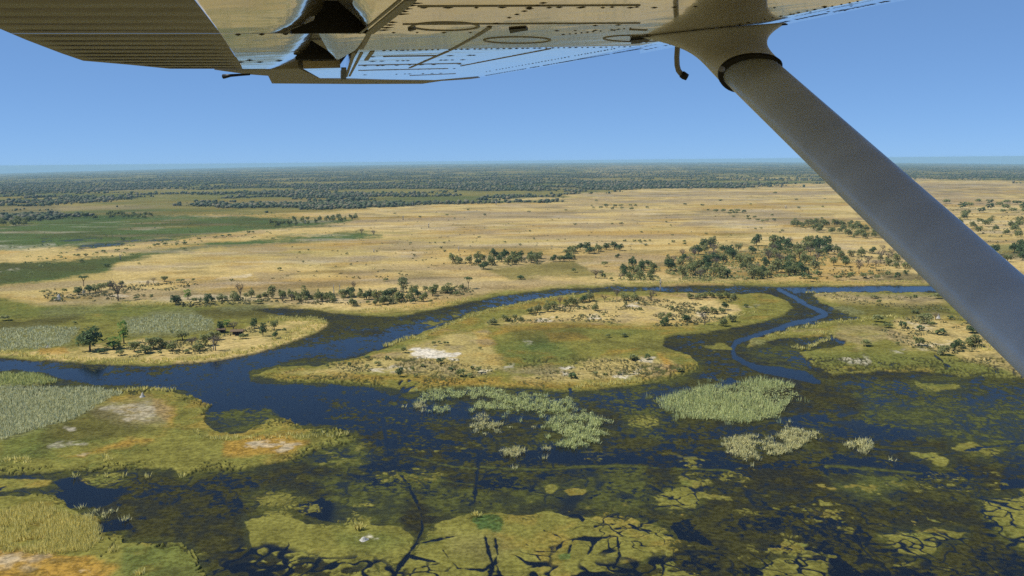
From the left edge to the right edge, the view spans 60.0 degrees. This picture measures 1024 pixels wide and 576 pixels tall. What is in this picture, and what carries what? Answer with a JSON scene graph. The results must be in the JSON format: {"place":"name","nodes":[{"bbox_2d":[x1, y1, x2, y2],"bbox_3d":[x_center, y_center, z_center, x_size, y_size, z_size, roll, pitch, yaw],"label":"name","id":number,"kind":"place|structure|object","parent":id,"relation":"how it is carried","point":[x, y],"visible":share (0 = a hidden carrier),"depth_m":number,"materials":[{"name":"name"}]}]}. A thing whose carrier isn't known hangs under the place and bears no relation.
{"place":"outdoors","nodes":[
{"label":"outdoors","id":0,"kind":"place"},
{"bbox_2d":[0,493,205,575],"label":"land","id":1,"kind":"structure","parent":0,"point":[126,559],"depth_m":203.44,"materials":[{"name":"plant"}]},
{"bbox_2d":[0,500,119,554],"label":"reeds","id":2,"kind":"object","parent":1,"relation":"on","point":[46,531],"visible":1,"depth_m":217.46,"materials":[{"name":"plant"}]},
{"bbox_2d":[0,376,353,475],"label":"island","id":3,"kind":"structure","parent":0,"point":[125,428],"depth_m":289.80,"materials":[{"name":"plant"}]},
{"bbox_2d":[0,370,56,386],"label":"reeds","id":4,"kind":"object","parent":3,"relation":"on","point":[29,377],"visible":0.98,"depth_m":373.11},
{"bbox_2d":[0,384,121,439],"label":"reeds","id":5,"kind":"object","parent":3,"relation":"on","point":[16,427],"visible":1,"depth_m":332.23,"materials":[{"name":"plant"}]},
{"bbox_2d":[0,237,1023,575],"bbox_3d":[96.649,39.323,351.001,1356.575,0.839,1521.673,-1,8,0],"label":"water","id":6,"kind":"structure","parent":0,"point":[892,415],"depth_m":266.04,"materials":[{"name":"liquid"}]},
{"bbox_2d":[73,400,896,520],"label":"reeds","id":7,"kind":"object","parent":6,"relation":"in","point":[769,441],"visible":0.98,"depth_m":280.10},
{"bbox_2d":[80,401,890,520],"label":"papyrus","id":8,"kind":"object","parent":6,"relation":"in","point":[744,438],"visible":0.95,"depth_m":280.17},
{"bbox_2d":[0,271,1023,575],"bbox_3d":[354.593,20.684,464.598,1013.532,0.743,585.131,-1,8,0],"label":"floating vegetation","id":9,"kind":"object","parent":6,"relation":"on","point":[512,535],"visible":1,"depth_m":214.17,"materials":[{"name":"plant"}]},
{"bbox_2d":[413,384,613,449],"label":"reeds","id":10,"kind":"object","parent":6,"relation":"in","point":[536,407],"visible":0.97,"depth_m":322.32,"materials":[{"name":"plant"}]},
{"bbox_2d":[416,386,612,448],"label":"papyrus","id":11,"kind":"object","parent":6,"relation":"in","point":[564,409],"visible":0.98,"depth_m":322.66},
{"bbox_2d":[644,375,809,424],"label":"reeds","id":12,"kind":"object","parent":6,"relation":"in","point":[768,407],"visible":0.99,"depth_m":327.83,"materials":[{"name":"plant"}]},
{"bbox_2d":[659,379,797,421],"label":"papyrus","id":13,"kind":"object","parent":6,"relation":"in","point":[752,387],"visible":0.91,"depth_m":333.62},
{"bbox_2d":[0,162,1023,366],"bbox_3d":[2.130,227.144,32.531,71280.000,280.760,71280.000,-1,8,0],"label":"ground","id":14,"kind":"structure","parent":0,"point":[211,265],"depth_m":1012.62,"materials":[{"name":"plant"}]},
{"bbox_2d":[73,286,83,294],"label":"tree","id":15,"kind":"object","parent":14,"relation":"on","point":[78,289],"visible":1,"depth_m":617.07,"materials":[{"name":"green plant"}]},
{"bbox_2d":[84,285,93,291],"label":"tree","id":16,"kind":"object","parent":14,"relation":"on","point":[89,288],"visible":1,"depth_m":621.90,"materials":[{"name":"green plant"}]},
{"bbox_2d":[75,325,103,350],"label":"tree","id":17,"kind":"object","parent":14,"relation":"on","point":[88,336],"visible":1,"depth_m":428.91,"materials":[{"name":"green plant"}]},
{"bbox_2d":[0,313,212,350],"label":"reeds","id":18,"kind":"object","parent":14,"relation":"on","point":[40,337],"visible":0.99,"depth_m":479.61,"materials":[{"name":"plant"}]},
{"bbox_2d":[104,336,120,348],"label":"tree","id":19,"kind":"object","parent":14,"relation":"on","point":[112,342],"visible":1,"depth_m":433.54,"materials":[{"name":"green plant"}]},
{"bbox_2d":[105,277,125,300],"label":"dead tree","id":20,"kind":"object","parent":14,"relation":"on","point":[118,287],"visible":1,"depth_m":585.17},
{"bbox_2d":[117,320,128,342],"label":"tree","id":21,"kind":"object","parent":14,"relation":"on","point":[123,331],"visible":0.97,"depth_m":447.23,"materials":[{"name":"green plant"}]},
{"bbox_2d":[128,341,139,350],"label":"tree","id":22,"kind":"object","parent":14,"relation":"on","point":[136,344],"visible":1,"depth_m":427.14,"materials":[{"name":"green plant"}]},
{"bbox_2d":[140,344,151,352],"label":"tree","id":23,"kind":"object","parent":14,"relation":"on","point":[145,348],"visible":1,"depth_m":422.50,"materials":[{"name":"green plant"}]},
{"bbox_2d":[144,336,162,348],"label":"tree","id":24,"kind":"object","parent":14,"relation":"on","point":[153,340],"visible":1,"depth_m":432.17,"materials":[{"name":"green plant"}]},
{"bbox_2d":[158,339,167,347],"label":"tree","id":25,"kind":"object","parent":14,"relation":"on","point":[164,344],"visible":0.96,"depth_m":434.15,"materials":[{"name":"green plant"}]},
{"bbox_2d":[166,340,176,350],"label":"tree","id":26,"kind":"object","parent":14,"relation":"on","point":[171,345],"visible":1,"depth_m":427.86,"materials":[{"name":"green plant"}]},
{"bbox_2d":[2,213,344,273],"bbox_3d":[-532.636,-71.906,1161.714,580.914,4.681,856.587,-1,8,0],"label":"undergrowth","id":27,"kind":"object","parent":14,"relation":"on","point":[39,265],"visible":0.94,"depth_m":1033.57,"materials":[{"name":"green plant"}]},
{"bbox_2d":[170,294,182,304],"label":"tree","id":28,"kind":"object","parent":14,"relation":"on","point":[175,298],"visible":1,"depth_m":570.16,"materials":[{"name":"green plant"}]},
{"bbox_2d":[173,330,189,339],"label":"tree","id":29,"kind":"object","parent":14,"relation":"on","point":[183,333],"visible":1,"depth_m":454.28,"materials":[{"name":"green plant"}]},
{"bbox_2d":[104,321,273,357],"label":"undergrowth","id":30,"kind":"object","parent":14,"relation":"on","point":[194,350],"visible":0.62,"depth_m":437.44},
{"bbox_2d":[191,341,204,350],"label":"tree","id":31,"kind":"object","parent":14,"relation":"on","point":[198,346],"visible":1,"depth_m":427.11,"materials":[{"name":"green plant"}]},
{"bbox_2d":[199,334,211,344],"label":"tree","id":32,"kind":"object","parent":14,"relation":"on","point":[203,337],"visible":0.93,"depth_m":438.87,"materials":[{"name":"green plant"}]},
{"bbox_2d":[203,293,211,302],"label":"tree","id":33,"kind":"object","parent":14,"relation":"on","point":[208,297],"visible":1,"depth_m":574.78,"materials":[{"name":"green plant"}]},
{"bbox_2d":[207,331,220,338],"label":"tree","id":34,"kind":"object","parent":14,"relation":"on","point":[214,334],"visible":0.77,"depth_m":453.06,"materials":[{"name":"green plant"}]},
{"bbox_2d":[207,335,221,350],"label":"dead tree","id":35,"kind":"object","parent":14,"relation":"on","point":[215,339],"visible":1,"depth_m":427.41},
{"bbox_2d":[230,329,243,334],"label":"shelter","id":36,"kind":"object","parent":14,"relation":"on","point":[237,331],"visible":0.84,"depth_m":465.40,"materials":[{"name":"brown wood"}]},
{"bbox_2d":[250,318,257,327],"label":"tree","id":37,"kind":"object","parent":14,"relation":"on","point":[254,323],"visible":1,"depth_m":484.07,"materials":[{"name":"green plant"}]},
{"bbox_2d":[259,322,266,333],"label":"tree","id":38,"kind":"object","parent":14,"relation":"on","point":[262,328],"visible":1,"depth_m":462.38,"materials":[{"name":"green plant"}]},
{"bbox_2d":[266,285,275,296],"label":"tree","id":39,"kind":"object","parent":14,"relation":"on","point":[273,287],"visible":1,"depth_m":590.62,"materials":[{"name":"green plant"}]},
{"bbox_2d":[39,258,542,307],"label":"undergrowth","id":40,"kind":"object","parent":14,"relation":"on","point":[189,305],"visible":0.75,"depth_m":606.71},
{"bbox_2d":[301,285,309,297],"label":"tree","id":41,"kind":"object","parent":14,"relation":"on","point":[306,292],"visible":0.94,"depth_m":583.87,"materials":[{"name":"green plant"}]},
{"bbox_2d":[314,289,321,300],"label":"tree","id":42,"kind":"object","parent":14,"relation":"on","point":[318,295],"visible":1,"depth_m":575.40,"materials":[{"name":"green plant"}]},
{"bbox_2d":[371,289,382,299],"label":"tree","id":43,"kind":"object","parent":14,"relation":"on","point":[376,294],"visible":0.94,"depth_m":575.23,"materials":[{"name":"green plant"}]},
{"bbox_2d":[394,290,404,300],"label":"tree","id":44,"kind":"object","parent":14,"relation":"on","point":[398,294],"visible":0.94,"depth_m":574.49,"materials":[{"name":"green plant"}]},
{"bbox_2d":[398,278,408,291],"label":"tree","id":45,"kind":"object","parent":14,"relation":"on","point":[402,281],"visible":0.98,"depth_m":614.09,"materials":[{"name":"green plant"}]},
{"bbox_2d":[405,290,414,299],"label":"tree","id":46,"kind":"object","parent":14,"relation":"on","point":[411,296],"visible":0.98,"depth_m":577.00,"materials":[{"name":"green plant"}]},
{"bbox_2d":[419,292,428,301],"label":"tree","id":47,"kind":"object","parent":14,"relation":"on","point":[423,296],"visible":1,"depth_m":573.68,"materials":[{"name":"green plant"}]},
{"bbox_2d":[428,286,437,295],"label":"tree","id":48,"kind":"object","parent":14,"relation":"on","point":[432,289],"visible":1,"depth_m":595.53,"materials":[{"name":"green plant"}]},
{"bbox_2d":[441,283,452,292],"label":"tree","id":49,"kind":"object","parent":14,"relation":"on","point":[443,288],"visible":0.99,"depth_m":608.52,"materials":[{"name":"green plant"}]},
{"bbox_2d":[448,253,457,262],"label":"tree","id":50,"kind":"object","parent":14,"relation":"on","point":[451,256],"visible":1,"depth_m":786.96,"materials":[{"name":"green plant"}]},
{"bbox_2d":[489,248,499,258],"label":"tree","id":51,"kind":"object","parent":14,"relation":"on","point":[495,253],"visible":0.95,"depth_m":816.82,"materials":[{"name":"green plant"}]},
{"bbox_2d":[0,279,992,575],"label":"tall grass","id":52,"kind":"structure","parent":14,"relation":"on","point":[356,525],"depth_m":428.10,"materials":[{"name":"plant"}]},
{"bbox_2d":[496,252,505,261],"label":"tree","id":53,"kind":"object","parent":14,"relation":"on","point":[502,255],"visible":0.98,"depth_m":794.00,"materials":[{"name":"green plant"}]},
{"bbox_2d":[504,255,512,264],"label":"tree","id":54,"kind":"object","parent":14,"relation":"on","point":[508,258],"visible":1,"depth_m":771.20,"materials":[{"name":"green plant"}]},
{"bbox_2d":[0,164,1023,220],"bbox_3d":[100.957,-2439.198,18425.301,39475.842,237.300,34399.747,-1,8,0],"label":"woodland","id":55,"kind":"object","parent":14,"relation":"on","point":[335,199],"visible":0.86,"depth_m":3218.70,"materials":[{"name":"plant"}]},
{"bbox_2d":[0,209,1023,237],"bbox_3d":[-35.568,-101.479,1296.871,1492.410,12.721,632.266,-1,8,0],"label":"distant woods","id":56,"kind":"object","parent":14,"relation":"on","point":[814,223],"visible":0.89,"depth_m":1175.88,"materials":[{"name":"green plant"}]},
{"bbox_2d":[272,193,826,280],"bbox_3d":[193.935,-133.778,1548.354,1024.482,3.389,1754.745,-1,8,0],"label":"undergrowth","id":57,"kind":"object","parent":14,"relation":"on","point":[471,246],"visible":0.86,"depth_m":940.53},
{"bbox_2d":[628,256,636,265],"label":"tree","id":58,"kind":"object","parent":14,"relation":"on","point":[633,261],"visible":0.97,"depth_m":741.49,"materials":[{"name":"green plant"}]},
{"bbox_2d":[636,268,644,277],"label":"tree","id":59,"kind":"object","parent":14,"relation":"on","point":[639,273],"visible":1,"depth_m":669.36,"materials":[{"name":"green plant"}]},
{"bbox_2d":[664,259,675,270],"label":"tree","id":60,"kind":"object","parent":14,"relation":"on","point":[670,264],"visible":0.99,"depth_m":716.51,"materials":[{"name":"green plant"}]},
{"bbox_2d":[677,265,687,277],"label":"tree","id":61,"kind":"object","parent":14,"relation":"on","point":[683,270],"visible":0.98,"depth_m":674.85,"materials":[{"name":"green plant"}]},
{"bbox_2d":[686,265,695,274],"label":"tree","id":62,"kind":"object","parent":14,"relation":"on","point":[691,268],"visible":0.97,"depth_m":688.36,"materials":[{"name":"green plant"}]},
{"bbox_2d":[699,255,712,264],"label":"tree","id":63,"kind":"object","parent":14,"relation":"on","point":[705,259],"visible":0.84,"depth_m":734.75,"materials":[{"name":"green plant"}]},
{"bbox_2d":[705,237,715,246],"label":"tree","id":64,"kind":"object","parent":14,"relation":"on","point":[711,241],"visible":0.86,"depth_m":901.49,"materials":[{"name":"green plant"}]},
{"bbox_2d":[710,252,721,261],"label":"tree","id":65,"kind":"object","parent":14,"relation":"on","point":[714,255],"visible":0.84,"depth_m":760.88,"materials":[{"name":"green plant"}]},
{"bbox_2d":[715,266,726,277],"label":"tree","id":66,"kind":"object","parent":14,"relation":"on","point":[718,269],"visible":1,"depth_m":671.19,"materials":[{"name":"green plant"}]},
{"bbox_2d":[618,242,828,280],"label":"undergrowth","id":67,"kind":"object","parent":14,"relation":"on","point":[710,278],"visible":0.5,"depth_m":723.87,"materials":[{"name":"green plant"}]},
{"bbox_2d":[728,248,737,258],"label":"tree","id":68,"kind":"object","parent":14,"relation":"on","point":[732,253],"visible":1,"depth_m":793.79,"materials":[{"name":"green plant"}]},
{"bbox_2d":[743,254,755,266],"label":"tree","id":69,"kind":"object","parent":14,"relation":"on","point":[746,259],"visible":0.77,"depth_m":730.83,"materials":[{"name":"green plant"}]},
{"bbox_2d":[747,267,757,278],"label":"tree","id":70,"kind":"object","parent":14,"relation":"on","point":[753,273],"visible":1,"depth_m":665.47,"materials":[{"name":"green plant"}]},
{"bbox_2d":[750,234,761,245],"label":"tree","id":71,"kind":"object","parent":14,"relation":"on","point":[756,238],"visible":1,"depth_m":920.23,"materials":[{"name":"green plant"}]},
{"bbox_2d":[756,268,763,278],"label":"tree","id":72,"kind":"object","parent":14,"relation":"on","point":[759,272],"visible":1,"depth_m":664.19,"materials":[{"name":"green plant"}]},
{"bbox_2d":[767,265,776,272],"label":"tree","id":73,"kind":"object","parent":14,"relation":"on","point":[773,267],"visible":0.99,"depth_m":684.71,"materials":[{"name":"green plant"}]},
{"bbox_2d":[769,234,777,242],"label":"tree","id":74,"kind":"object","parent":14,"relation":"on","point":[773,237],"visible":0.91,"depth_m":908.26,"materials":[{"name":"green plant"}]},
{"bbox_2d":[771,258,782,272],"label":"tree","id":75,"kind":"object","parent":14,"relation":"on","point":[777,262],"visible":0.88,"depth_m":700.71,"materials":[{"name":"green plant"}]},
{"bbox_2d":[772,248,781,258],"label":"tree","id":76,"kind":"object","parent":14,"relation":"on","point":[775,252],"visible":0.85,"depth_m":792.32,"materials":[{"name":"green plant"}]},
{"bbox_2d":[775,236,784,247],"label":"tree","id":77,"kind":"object","parent":14,"relation":"on","point":[782,238],"visible":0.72,"depth_m":877.36,"materials":[{"name":"green plant"}]},
{"bbox_2d":[781,261,791,269],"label":"tree","id":78,"kind":"object","parent":14,"relation":"on","point":[788,264],"visible":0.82,"depth_m":699.20,"materials":[{"name":"green plant"}]},
{"bbox_2d":[782,238,794,248],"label":"tree","id":79,"kind":"object","parent":14,"relation":"on","point":[788,242],"visible":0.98,"depth_m":866.06,"materials":[{"name":"green plant"}]},
{"bbox_2d":[791,264,799,274],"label":"tree","id":80,"kind":"object","parent":14,"relation":"on","point":[796,269],"visible":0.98,"depth_m":683.05,"materials":[{"name":"green plant"}]},
{"bbox_2d":[796,262,808,273],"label":"tree","id":81,"kind":"object","parent":14,"relation":"on","point":[801,265],"visible":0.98,"depth_m":687.04,"materials":[{"name":"green plant"}]},
{"bbox_2d":[798,240,808,250],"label":"tree","id":82,"kind":"object","parent":14,"relation":"on","point":[804,246],"visible":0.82,"depth_m":858.91,"materials":[{"name":"green plant"}]},
{"bbox_2d":[800,254,810,264],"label":"tree","id":83,"kind":"object","parent":14,"relation":"on","point":[805,257],"visible":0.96,"depth_m":748.41,"materials":[{"name":"green plant"}]},
{"bbox_2d":[803,235,813,242],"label":"tree","id":84,"kind":"object","parent":14,"relation":"on","point":[807,238],"visible":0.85,"depth_m":887.86,"materials":[{"name":"green plant"}]},
{"bbox_2d":[811,258,819,268],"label":"tree","id":85,"kind":"object","parent":14,"relation":"on","point":[815,262],"visible":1,"depth_m":718.89,"materials":[{"name":"green plant"}]},
{"bbox_2d":[811,238,822,248],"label":"tree","id":86,"kind":"object","parent":14,"relation":"on","point":[817,243],"visible":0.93,"depth_m":857.24,"materials":[{"name":"green plant"}]},
{"bbox_2d":[820,235,831,247],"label":"tree","id":87,"kind":"object","parent":14,"relation":"on","point":[828,239],"visible":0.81,"depth_m":873.76,"materials":[{"name":"green plant"}]},
{"bbox_2d":[822,244,834,252],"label":"tree","id":88,"kind":"object","parent":14,"relation":"on","point":[828,248],"visible":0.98,"depth_m":831.10,"materials":[{"name":"green plant"}]},
{"bbox_2d":[857,246,865,255],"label":"tree","id":89,"kind":"object","parent":14,"relation":"on","point":[861,251],"visible":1,"depth_m":810.69,"materials":[{"name":"green plant"}]},
{"bbox_2d":[799,205,1023,278],"bbox_3d":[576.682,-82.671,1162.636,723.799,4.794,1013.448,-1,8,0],"label":"undergrowth","id":90,"kind":"object","parent":14,"relation":"on","point":[901,257],"visible":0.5,"depth_m":781.69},
{"bbox_2d":[990,244,999,250],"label":"tree","id":91,"kind":"object","parent":14,"relation":"on","point":[996,247],"visible":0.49,"depth_m":811.15,"materials":[{"name":"green plant"}]},
{"bbox_2d":[1009,242,1019,252],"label":"tree","id":92,"kind":"object","parent":14,"relation":"on","point":[1013,245],"visible":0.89,"depth_m":826.46,"materials":[{"name":"green plant"}]},
{"bbox_2d":[0,0,1023,377],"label":"light aircraft","id":93,"kind":"object","parent":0,"point":[964,272],"visible":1,"depth_m":2.12,"materials":[{"name":"paint"}]},
{"bbox_2d":[0,0,1023,173],"label":"sky","id":94,"kind":"structure","parent":0,"point":[923,81],"materials":[{"name":"blue"}]},
{"bbox_2d":[253,290,793,391],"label":"island","id":95,"kind":"structure","parent":0,"point":[506,343],"depth_m":431.85,"materials":[{"name":"plant"}]},
{"bbox_2d":[285,358,657,378],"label":"undergrowth","id":96,"kind":"object","parent":95,"relation":"on","point":[536,377],"visible":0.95,"depth_m":383.44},
{"bbox_2d":[533,303,541,312],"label":"tree","id":97,"kind":"object","parent":95,"relation":"on","point":[538,307],"visible":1,"depth_m":526.80,"materials":[{"name":"green plant"}]},
{"bbox_2d":[543,300,551,311],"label":"tree","id":98,"kind":"object","parent":95,"relation":"on","point":[547,308],"visible":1,"depth_m":530.56,"materials":[{"name":"green plant"}]},
{"bbox_2d":[569,297,578,304],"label":"tree","id":99,"kind":"object","parent":95,"relation":"on","point":[575,302],"visible":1,"depth_m":548.07,"materials":[{"name":"green plant"}]},
{"bbox_2d":[585,291,594,300],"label":"tree","id":100,"kind":"object","parent":95,"relation":"on","point":[591,295],"visible":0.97,"depth_m":567.53,"materials":[{"name":"green plant"}]},
{"bbox_2d":[487,294,740,326],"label":"undergrowth","id":101,"kind":"object","parent":95,"relation":"on","point":[680,310],"visible":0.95,"depth_m":527.58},
{"bbox_2d":[659,317,668,325],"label":"tree","id":102,"kind":"object","parent":95,"relation":"on","point":[663,320],"visible":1,"depth_m":482.04,"materials":[{"name":"green plant"}]},
{"bbox_2d":[718,317,727,325],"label":"tree","id":103,"kind":"object","parent":95,"relation":"on","point":[723,321],"visible":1,"depth_m":479.26,"materials":[{"name":"green plant"}]},
{"bbox_2d":[747,291,1020,377],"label":"river bank","id":104,"kind":"structure","parent":0,"point":[882,347],"depth_m":444.73,"materials":[{"name":"plant"}]},
{"bbox_2d":[872,315,886,319],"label":"shrub","id":105,"kind":"object","parent":104,"relation":"on","point":[880,317],"visible":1,"depth_m":485.57,"materials":[{"name":"green plant"}]},
{"bbox_2d":[824,293,990,363],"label":"undergrowth","id":106,"kind":"object","parent":104,"relation":"on","point":[917,334],"visible":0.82,"depth_m":461.90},
{"bbox_2d":[913,336,924,345],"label":"tree","id":107,"kind":"object","parent":104,"relation":"on","point":[921,340],"visible":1,"depth_m":423.74,"materials":[{"name":"green plant"}]},
{"bbox_2d":[916,313,933,323],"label":"tree","id":108,"kind":"object","parent":104,"relation":"on","point":[928,317],"visible":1,"depth_m":480.60,"materials":[{"name":"green plant"}]},
{"bbox_2d":[937,345,950,354],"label":"tree","id":109,"kind":"object","parent":104,"relation":"on","point":[944,348],"visible":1,"depth_m":403.94,"materials":[{"name":"green plant"}]},
{"bbox_2d":[950,340,959,350],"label":"tree","id":110,"kind":"object","parent":104,"relation":"on","point":[955,344],"visible":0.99,"depth_m":410.57,"materials":[{"name":"green plant"}]},
{"bbox_2d":[964,334,983,346],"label":"tree","id":111,"kind":"object","parent":104,"relation":"on","point":[975,340],"visible":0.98,"depth_m":420.94,"materials":[{"name":"green plant"}]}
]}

